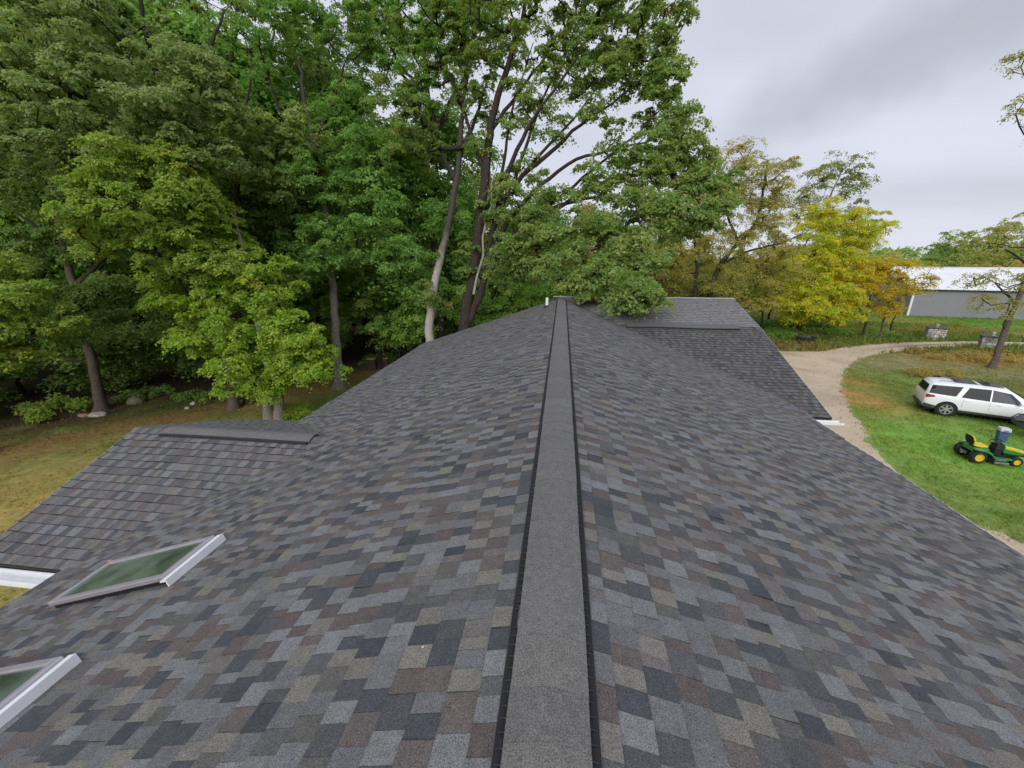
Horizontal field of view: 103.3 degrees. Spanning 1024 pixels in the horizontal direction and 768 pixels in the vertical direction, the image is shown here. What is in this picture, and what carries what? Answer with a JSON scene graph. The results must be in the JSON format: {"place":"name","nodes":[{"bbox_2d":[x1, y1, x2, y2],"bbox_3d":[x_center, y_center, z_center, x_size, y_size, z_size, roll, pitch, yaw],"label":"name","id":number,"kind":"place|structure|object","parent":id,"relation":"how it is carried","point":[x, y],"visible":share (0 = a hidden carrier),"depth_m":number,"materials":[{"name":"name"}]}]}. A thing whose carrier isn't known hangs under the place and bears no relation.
{"place":"outdoors","nodes":[
{"label":"outdoors","id":0,"kind":"place"},
{"bbox_2d":[0,296,1023,767],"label":"house","id":1,"kind":"structure","parent":0,"point":[568,532],"depth_m":2.84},
{"bbox_2d":[0,259,1023,607],"bbox_3d":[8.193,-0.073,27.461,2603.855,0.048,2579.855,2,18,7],"label":"ground","id":2,"kind":"structure","parent":0,"point":[40,469],"depth_m":20.47,"materials":[{"name":"green plant"}]},
{"bbox_2d":[0,387,23,406],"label":"understory tree","id":3,"kind":"object","parent":2,"relation":"on","point":[1,392],"visible":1,"depth_m":21.68,"materials":[{"name":"green plant"}]},
{"bbox_2d":[0,38,62,364],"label":"woodland tree","id":4,"kind":"object","parent":2,"relation":"on","point":[25,232],"visible":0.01,"depth_m":26.88,"materials":[{"name":"green plant"}]},
{"bbox_2d":[0,257,67,394],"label":"understory tree","id":5,"kind":"object","parent":2,"relation":"on","point":[15,376],"visible":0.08,"depth_m":24.90,"materials":[{"name":"green plant"}]},
{"bbox_2d":[0,248,93,374],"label":"layered tree","id":6,"kind":"object","parent":2,"relation":"on","point":[14,298],"visible":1,"depth_m":16.89,"materials":[{"name":"green plant"}]},
{"bbox_2d":[10,392,92,425],"bbox_3d":[-24.952,1.356,21.644,3.626,1.308,3.058,2,18,7],"label":"bush","id":7,"kind":"object","parent":2,"relation":"on","point":[36,415],"visible":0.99,"depth_m":21.68,"materials":[{"name":"green plant"}]},
{"bbox_2d":[0,160,109,371],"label":"woodland tree","id":8,"kind":"object","parent":2,"relation":"on","point":[3,206],"visible":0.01,"depth_m":25.73,"materials":[{"name":"green plant"}]},
{"bbox_2d":[4,224,127,369],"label":"tree","id":9,"kind":"object","parent":2,"relation":"on","point":[43,275],"visible":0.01,"depth_m":27.60,"materials":[{"name":"green plant"}]},
{"bbox_2d":[0,131,140,367],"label":"woodland tree","id":10,"kind":"object","parent":2,"relation":"on","point":[43,271],"visible":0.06,"depth_m":26.64,"materials":[{"name":"green plant"}]},
{"bbox_2d":[0,6,151,359],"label":"woodland tree","id":11,"kind":"object","parent":2,"relation":"on","point":[4,213],"visible":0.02,"depth_m":24.87,"materials":[{"name":"green plant"}]},
{"bbox_2d":[77,413,88,416],"bbox_3d":[-22.994,1.664,21.764,0.555,0.179,0.416,2,18,7],"label":"rock","id":12,"kind":"object","parent":2,"relation":"on","point":[83,414],"visible":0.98,"depth_m":21.66,"materials":[{"name":"brown stone"}]},
{"bbox_2d":[6,47,159,352],"bbox_3d":[-32.256,-16.410,30.579,17.470,29.995,15.781,-3,18,-8],"label":"woodland tree","id":13,"kind":"object","parent":2,"relation":"on","point":[138,323],"depth_m":34.44,"materials":[{"name":"green plant"}]},
{"bbox_2d":[88,411,106,416],"bbox_3d":[-22.363,1.627,21.829,1.025,0.228,0.525,2,18,7],"label":"rock","id":14,"kind":"object","parent":2,"relation":"on","point":[97,414],"visible":1,"depth_m":21.71,"materials":[{"name":"grey stone"}]},
{"bbox_2d":[0,0,198,411],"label":"leaning tree","id":15,"kind":"object","parent":2,"relation":"on","point":[77,293],"visible":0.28,"depth_m":21.73,"materials":[{"name":"green plant"}]},
{"bbox_2d":[35,296,168,395],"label":"understory tree","id":16,"kind":"object","parent":2,"relation":"on","point":[118,367],"visible":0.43,"depth_m":24.12,"materials":[{"name":"green plant"}]},
{"bbox_2d":[3,0,246,322],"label":"woodland tree","id":17,"kind":"object","parent":2,"relation":"on","point":[133,12],"visible":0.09,"depth_m":25.84,"materials":[{"name":"green plant"}]},
{"bbox_2d":[0,0,259,399],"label":"tall oak tree","id":18,"kind":"object","parent":2,"relation":"on","point":[169,113],"visible":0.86,"depth_m":18.30,"materials":[{"name":"green plant"}]},
{"bbox_2d":[109,304,150,316],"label":"understory tree","id":19,"kind":"object","parent":2,"relation":"on","point":[128,313],"visible":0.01,"depth_m":51.99,"materials":[{"name":"green plant"}]},
{"bbox_2d":[126,396,145,404],"bbox_3d":[-22.098,0.926,23.765,1.009,0.522,0.784,2,18,7],"label":"rock","id":20,"kind":"object","parent":2,"relation":"on","point":[132,400],"visible":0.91,"depth_m":23.54,"materials":[{"name":"grey stone"}]},
{"bbox_2d":[37,130,254,410],"bbox_3d":[-17.271,-4.885,21.064,7.343,13.647,9.934,-12,21,-33],"label":"lime green tree","id":21,"kind":"object","parent":2,"relation":"on","point":[175,187],"visible":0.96,"depth_m":17.88,"materials":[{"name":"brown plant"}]},
{"bbox_2d":[71,0,224,100],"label":"woodland tree","id":22,"kind":"object","parent":2,"relation":"on","point":[165,6],"visible":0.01,"depth_m":29.39,"materials":[{"name":"green plant"}]},
{"bbox_2d":[122,172,229,323],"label":"woodland tree","id":23,"kind":"object","parent":2,"relation":"on","point":[140,294],"visible":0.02,"depth_m":28.57,"materials":[{"name":"green plant"}]},
{"bbox_2d":[112,383,241,405],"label":"undergrowth","id":24,"kind":"object","parent":2,"relation":"on","point":[180,396],"visible":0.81,"depth_m":24.17,"materials":[{"name":"green plant"}]},
{"bbox_2d":[121,265,244,379],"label":"understory tree","id":25,"kind":"object","parent":2,"relation":"on","point":[157,356],"visible":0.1,"depth_m":26.29,"materials":[{"name":"green plant"}]},
{"bbox_2d":[68,0,300,272],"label":"woodland tree","id":26,"kind":"object","parent":2,"relation":"on","point":[190,35],"visible":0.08,"depth_m":27.24,"materials":[{"name":"green plant"}]},
{"bbox_2d":[161,286,252,381],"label":"understory tree","id":27,"kind":"object","parent":2,"relation":"on","point":[184,363],"visible":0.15,"depth_m":25.97,"materials":[{"name":"green plant"}]},
{"bbox_2d":[137,117,291,366],"bbox_3d":[-20.761,-9.530,28.685,10.322,17.722,9.324,16,23,40],"label":"woodland tree","id":28,"kind":"object","parent":2,"relation":"on","point":[268,216],"visible":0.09,"depth_m":28.00,"materials":[{"name":"green plant"}]},
{"bbox_2d":[133,0,321,359],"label":"open branched tree","id":29,"kind":"object","parent":2,"relation":"on","point":[272,57],"visible":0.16,"depth_m":28.36,"materials":[{"name":"green plant"}]},
{"bbox_2d":[198,11,261,63],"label":"woodland tree","id":30,"kind":"object","parent":2,"relation":"on","point":[239,40],"depth_m":33.11,"materials":[{"name":"green plant"}]},
{"bbox_2d":[132,191,353,420],"bbox_3d":[-13.631,-3.532,20.130,10.941,11.734,6.659,9,20,26],"label":"maple tree","id":31,"kind":"object","parent":2,"relation":"on","point":[280,369],"visible":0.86,"depth_m":19.46,"materials":[{"name":"green plant"}]},
{"bbox_2d":[217,183,280,310],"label":"woodland tree","id":32,"kind":"object","parent":2,"relation":"on","point":[251,234],"visible":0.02,"depth_m":29.18,"materials":[{"name":"green plant"}]},
{"bbox_2d":[216,141,288,309],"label":"woodland tree","id":33,"kind":"object","parent":2,"relation":"on","point":[258,208],"visible":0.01,"depth_m":30.01,"materials":[{"name":"green plant"}]},
{"bbox_2d":[191,74,330,404],"bbox_3d":[-15.709,-8.933,25.473,7.798,18.891,7.192,16,23,41],"label":"pale leaved tree","id":34,"kind":"object","parent":2,"relation":"on","point":[260,147],"visible":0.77,"depth_m":23.08,"materials":[{"name":"green plant"}]},
{"bbox_2d":[206,30,342,298],"bbox_3d":[-19.130,-13.637,32.393,13.995,23.517,13.707,-15,23,-39],"label":"woodland tree","id":35,"kind":"object","parent":2,"relation":"on","point":[241,61],"visible":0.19,"depth_m":28.36,"materials":[{"name":"green plant"}]},
{"bbox_2d":[252,299,322,367],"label":"understory tree","id":36,"kind":"object","parent":2,"relation":"on","point":[298,317],"visible":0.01,"depth_m":29.56,"materials":[{"name":"green plant"}]},
{"bbox_2d":[242,185,335,322],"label":"woodland tree","id":37,"kind":"object","parent":2,"relation":"on","point":[287,221],"visible":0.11,"depth_m":29.91,"materials":[{"name":"green plant"}]},
{"bbox_2d":[178,0,408,390],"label":"grey trunk tree","id":38,"kind":"object","parent":2,"relation":"on","point":[320,261],"visible":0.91,"depth_m":25.08,"materials":[{"name":"green plant"}]},
{"bbox_2d":[281,400,314,420],"bbox_3d":[-11.219,1.470,21.338,1.961,0.972,1.925,2,18,7],"label":"bush","id":39,"kind":"object","parent":2,"relation":"on","point":[305,411],"visible":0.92,"depth_m":21.15,"materials":[{"name":"green plant"}]},
{"bbox_2d":[263,273,353,363],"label":"understory tree","id":40,"kind":"object","parent":2,"relation":"on","point":[326,333],"visible":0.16,"depth_m":29.66,"materials":[{"name":"green plant"}]},
{"bbox_2d":[266,190,352,323],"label":"woodland tree","id":41,"kind":"object","parent":2,"relation":"on","point":[286,209],"visible":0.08,"depth_m":31.19,"materials":[{"name":"green plant"}]},
{"bbox_2d":[253,14,376,325],"bbox_3d":[-16.903,-16.380,36.204,15.414,26.466,13.924,-16,24,-42],"label":"woodland tree","id":42,"kind":"object","parent":2,"relation":"on","point":[311,85],"visible":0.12,"depth_m":31.58,"materials":[{"name":"green plant"}]},
{"bbox_2d":[263,71,437,354],"bbox_3d":[-11.939,-12.463,32.478,12.596,21.165,12.336,3,18,11],"label":"woodland tree","id":43,"kind":"object","parent":2,"relation":"on","point":[356,116],"visible":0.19,"depth_m":29.30,"materials":[{"name":"green plant"}]},
{"bbox_2d":[326,241,376,349],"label":"woodland tree","id":44,"kind":"object","parent":2,"relation":"on","point":[374,338],"depth_m":37.06,"materials":[{"name":"green plant"}]},
{"bbox_2d":[366,358,376,370],"bbox_3d":[-10.611,-1.492,30.689,0.866,0.862,0.829,2,18,7],"label":"tree stump","id":45,"kind":"object","parent":2,"relation":"on","point":[370,364],"visible":0.99,"depth_m":30.41,"materials":[{"name":"brown wood"}]},
{"bbox_2d":[311,246,438,369],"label":"understory tree","id":46,"kind":"object","parent":2,"relation":"on","point":[353,312],"visible":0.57,"depth_m":29.04,"materials":[{"name":"green plant"}]},
{"bbox_2d":[357,350,408,365],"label":"undergrowth","id":47,"kind":"object","parent":2,"relation":"on","point":[392,357],"visible":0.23,"depth_m":32.52,"materials":[{"name":"green plant"}]},
{"bbox_2d":[382,358,388,368],"bbox_3d":[-9.539,-1.502,30.638,0.614,0.912,0.617,2,18,7],"label":"tree stump","id":48,"kind":"object","parent":2,"relation":"on","point":[385,362],"visible":0.68,"depth_m":30.41,"materials":[{"name":"brown wood"}]},
{"bbox_2d":[357,274,424,349],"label":"understory tree","id":49,"kind":"object","parent":2,"relation":"on","point":[411,345],"visible":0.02,"depth_m":34.91,"materials":[{"name":"green plant"}]},
{"bbox_2d":[341,117,444,328],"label":"woodland tree","id":50,"kind":"object","parent":2,"relation":"on","point":[385,122],"depth_m":33.56,"materials":[{"name":"green plant"}]},
{"bbox_2d":[328,116,468,357],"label":"woodland tree","id":51,"kind":"object","parent":2,"relation":"on","point":[392,192],"visible":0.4,"depth_m":27.91,"materials":[{"name":"green plant"}]},
{"bbox_2d":[325,0,512,338],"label":"forked tree","id":52,"kind":"object","parent":2,"relation":"on","point":[442,120],"visible":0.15,"depth_m":29.83,"materials":[{"name":"green plant"}]},
{"bbox_2d":[359,118,480,342],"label":"woodland tree","id":53,"kind":"object","parent":2,"relation":"on","point":[443,192],"visible":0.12,"depth_m":31.60,"materials":[{"name":"green plant"}]},
{"bbox_2d":[338,0,511,341],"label":"pale trunk tree","id":54,"kind":"object","parent":2,"relation":"on","point":[435,210],"visible":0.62,"depth_m":24.95,"materials":[{"name":"green plant"}]},
{"bbox_2d":[418,296,459,338],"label":"understory tree","id":55,"kind":"object","parent":2,"relation":"on","point":[452,331],"visible":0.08,"depth_m":37.67,"materials":[{"name":"green plant"}]},
{"bbox_2d":[435,274,486,333],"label":"understory tree","id":56,"kind":"object","parent":2,"relation":"on","point":[450,323],"visible":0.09,"depth_m":36.69,"materials":[{"name":"green plant"}]},
{"bbox_2d":[404,97,525,332],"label":"woodland tree","id":57,"kind":"object","parent":2,"relation":"on","point":[450,130],"visible":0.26,"depth_m":32.45,"materials":[{"name":"green plant"}]},
{"bbox_2d":[396,272,568,337],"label":"understory tree","id":58,"kind":"object","parent":2,"relation":"on","point":[505,305],"visible":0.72,"depth_m":26.84,"materials":[{"name":"green plant"}]},
{"bbox_2d":[463,171,504,293],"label":"tree","id":59,"kind":"object","parent":2,"relation":"on","point":[487,228],"visible":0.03,"depth_m":41.47,"materials":[{"name":"green plant"}]},
{"bbox_2d":[0,340,1022,540],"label":"fallen leaves","id":60,"kind":"object","parent":2,"relation":"on","point":[342,393],"visible":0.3,"depth_m":20.99,"materials":[{"name":"brown plant"}]},
{"bbox_2d":[477,209,569,315],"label":"understory tree","id":61,"kind":"object","parent":2,"relation":"on","point":[511,227],"visible":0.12,"depth_m":37.77,"materials":[{"name":"green plant"}]},
{"bbox_2d":[334,0,745,331],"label":"oak tree","id":62,"kind":"object","parent":2,"relation":"on","point":[637,291],"visible":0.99,"depth_m":21.19,"materials":[{"name":"green plant"}]},
{"bbox_2d":[498,183,586,300],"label":"woodland tree","id":63,"kind":"object","parent":2,"relation":"on","point":[565,219],"visible":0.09,"depth_m":38.20,"materials":[{"name":"green plant"}]},
{"bbox_2d":[536,279,569,300],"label":"understory tree","id":64,"kind":"object","parent":2,"relation":"on","point":[561,294],"visible":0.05,"depth_m":39.36,"materials":[{"name":"green plant"}]},
{"bbox_2d":[558,201,611,295],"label":"golden tree","id":65,"kind":"object","parent":2,"relation":"on","point":[587,210],"visible":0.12,"depth_m":40.54,"materials":[{"name":"green plant"}]},
{"bbox_2d":[647,200,704,296],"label":"golden tree","id":66,"kind":"object","parent":2,"relation":"on","point":[669,280],"visible":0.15,"depth_m":43.55,"materials":[{"name":"green plant"}]},
{"bbox_2d":[659,254,694,296],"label":"golden tree","id":67,"kind":"object","parent":2,"relation":"on","point":[683,283],"visible":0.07,"depth_m":46.12,"materials":[{"name":"green plant"}]},
{"bbox_2d":[669,238,691,294],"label":"golden tree","id":68,"kind":"object","parent":2,"relation":"on","point":[684,277],"visible":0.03,"depth_m":50.88,"materials":[{"name":"green plant"}]},
{"bbox_2d":[675,239,718,296],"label":"olive tree","id":69,"kind":"object","parent":2,"relation":"on","point":[709,252],"visible":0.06,"depth_m":57.19,"materials":[{"name":"green plant"}]},
{"bbox_2d":[679,252,725,297],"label":"olive tree","id":70,"kind":"object","parent":2,"relation":"on","point":[701,262],"visible":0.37,"depth_m":47.92,"materials":[{"name":"green plant"}]},
{"bbox_2d":[656,135,816,315],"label":"golden tree","id":71,"kind":"object","parent":2,"relation":"on","point":[766,277],"visible":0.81,"depth_m":39.06,"materials":[{"name":"green plant"}]},
{"bbox_2d":[717,247,756,304],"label":"green tree","id":72,"kind":"object","parent":2,"relation":"on","point":[736,262],"visible":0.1,"depth_m":50.76,"materials":[{"name":"green plant"}]},
{"bbox_2d":[730,277,810,329],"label":"sapling","id":73,"kind":"object","parent":2,"relation":"on","point":[754,291],"visible":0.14,"depth_m":43.72,"materials":[{"name":"green plant"}]},
{"bbox_2d":[750,228,791,312],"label":"golden tree","id":74,"kind":"object","parent":2,"relation":"on","point":[775,235],"visible":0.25,"depth_m":58.31,"materials":[{"name":"yellow plant"}]},
{"bbox_2d":[671,264,873,287],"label":"woodland","id":75,"kind":"object","parent":2,"relation":"on","point":[759,283],"visible":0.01,"depth_m":89.12,"materials":[{"name":"green plant"}]},
{"bbox_2d":[751,315,795,327],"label":"bush","id":76,"kind":"object","parent":2,"relation":"on","point":[768,322],"visible":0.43,"depth_m":47.83,"materials":[{"name":"green plant"}]},
{"bbox_2d":[750,242,808,319],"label":"olive tree","id":77,"kind":"object","parent":2,"relation":"on","point":[768,266],"visible":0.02,"depth_m":50.53,"materials":[{"name":"green plant"}]},
{"bbox_2d":[763,328,804,339],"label":"undergrowth","id":78,"kind":"object","parent":2,"relation":"on","point":[786,333],"visible":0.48,"depth_m":42.30,"materials":[{"name":"green plant"}]},
{"bbox_2d":[794,336,816,342],"bbox_3d":[28.946,-4.372,40.080,1.860,0.600,1.100,5,18,15],"label":"water trough","id":79,"kind":"object","parent":2,"relation":"on","point":[807,338],"visible":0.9,"depth_m":39.76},
{"bbox_2d":[799,251,827,300],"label":"olive tree","id":80,"kind":"object","parent":2,"relation":"on","point":[813,273],"visible":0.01,"depth_m":52.73,"materials":[{"name":"green plant"}]},
{"bbox_2d":[806,318,842,329],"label":"bush","id":81,"kind":"object","parent":2,"relation":"on","point":[814,324],"visible":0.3,"depth_m":46.60,"materials":[{"name":"green plant"}]},
{"bbox_2d":[750,196,901,334],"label":"yellow tree","id":82,"kind":"object","parent":2,"relation":"on","point":[833,249],"visible":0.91,"depth_m":41.09,"materials":[{"name":"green plant"}]},
{"bbox_2d":[783,150,880,326],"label":"airy tree","id":83,"kind":"object","parent":2,"relation":"on","point":[831,175],"visible":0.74,"depth_m":47.81,"materials":[{"name":"green plant"}]},
{"bbox_2d":[765,326,899,336],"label":"undergrowth","id":84,"kind":"object","parent":2,"relation":"on","point":[841,331],"visible":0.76,"depth_m":43.70,"materials":[{"name":"green plant"}]},
{"bbox_2d":[817,258,916,336],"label":"orange tree","id":85,"kind":"object","parent":2,"relation":"on","point":[876,274],"visible":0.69,"depth_m":40.48,"materials":[{"name":"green plant"}]},
{"bbox_2d":[717,243,1023,269],"bbox_3d":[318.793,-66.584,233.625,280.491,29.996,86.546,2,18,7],"label":"woodland","id":86,"kind":"object","parent":2,"relation":"on","point":[912,253],"visible":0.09,"depth_m":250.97,"materials":[{"name":"green plant"}]},
{"bbox_2d":[747,312,1023,341],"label":"grass","id":87,"kind":"structure","parent":2,"relation":"on","point":[1001,321],"depth_m":53.05,"materials":[{"name":"green plant"}]},
{"bbox_2d":[755,319,1023,356],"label":"grass","id":88,"kind":"structure","parent":2,"relation":"on","point":[902,328],"depth_m":40.97,"materials":[{"name":"green plant"}]},
{"bbox_2d":[858,257,943,337],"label":"thin tree","id":89,"kind":"object","parent":2,"relation":"on","point":[887,308],"visible":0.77,"depth_m":40.55,"materials":[{"name":"brown plant"}]},
{"bbox_2d":[779,332,1023,543],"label":"grass","id":90,"kind":"structure","parent":2,"relation":"on","point":[885,358],"depth_m":21.00,"materials":[{"name":"green plant"}]},
{"bbox_2d":[896,366,964,378],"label":"undergrowth","id":91,"kind":"object","parent":2,"relation":"on","point":[920,371],"visible":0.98,"depth_m":28.80,"materials":[{"name":"orange plant"}]},
{"bbox_2d":[924,324,949,339],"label":"stone pillar","id":92,"kind":"structure","parent":2,"relation":"on","point":[935,331],"depth_m":41.42,"materials":[{"name":"grey stone"}]},
{"bbox_2d":[915,229,994,267],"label":"distant tree","id":93,"kind":"object","parent":2,"relation":"on","point":[941,253],"visible":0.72,"depth_m":99.69,"materials":[{"name":"green plant"}]},
{"bbox_2d":[913,375,1023,420],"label":"parked car","id":94,"kind":"object","parent":2,"relation":"on","point":[946,397],"visible":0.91,"depth_m":21.25,"materials":[{"name":"white paint"}]},
{"bbox_2d":[913,348,1023,363],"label":"undergrowth","id":95,"kind":"object","parent":2,"relation":"on","point":[1010,357],"visible":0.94,"depth_m":33.62,"materials":[{"name":"orange plant"}]},
{"bbox_2d":[946,212,1023,266],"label":"distant tree","id":96,"kind":"object","parent":2,"relation":"on","point":[984,244],"visible":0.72,"depth_m":84.88,"materials":[{"name":"green plant"}]},
{"bbox_2d":[947,49,1023,368],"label":"leaning tree","id":97,"kind":"object","parent":2,"relation":"on","point":[1016,302],"visible":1,"depth_m":30.35,"materials":[{"name":"green plant"}]},
{"bbox_2d":[953,434,1023,466],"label":"riding mower","id":98,"kind":"object","parent":2,"relation":"on","point":[996,452],"visible":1,"depth_m":16.73,"materials":[{"name":"metal"}]},
{"bbox_2d":[994,426,1011,442],"bbox_3d":[22.619,2.340,18.685,0.372,0.684,0.408,9,20,26],"label":"cooler","id":99,"kind":"object","parent":98,"relation":"on","point":[1002,433],"visible":0.96,"depth_m":18.61,"materials":[{"name":"blue plastic"}]},
{"bbox_2d":[977,331,1007,348],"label":"stone pillar","id":100,"kind":"structure","parent":2,"relation":"on","point":[988,340],"depth_m":37.23,"materials":[{"name":"grey stone"}]},
{"bbox_2d":[1011,413,1023,428],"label":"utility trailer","id":101,"kind":"object","parent":2,"relation":"on","point":[1017,420],"visible":1,"depth_m":19.14,"materials":[{"name":"grey metal"}]},
{"bbox_2d":[150,0,1023,258],"label":"sky","id":102,"kind":"structure","parent":0,"point":[913,84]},
{"bbox_2d":[780,341,1023,554],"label":"driveway","id":103,"kind":"structure","parent":0,"point":[819,384],"depth_m":29.11,"materials":[{"name":"beige gravel"}]},
{"bbox_2d":[850,267,1023,319],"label":"barn","id":104,"kind":"structure","parent":0,"point":[945,301],"depth_m":57.04,"materials":[{"name":"grey metal"}]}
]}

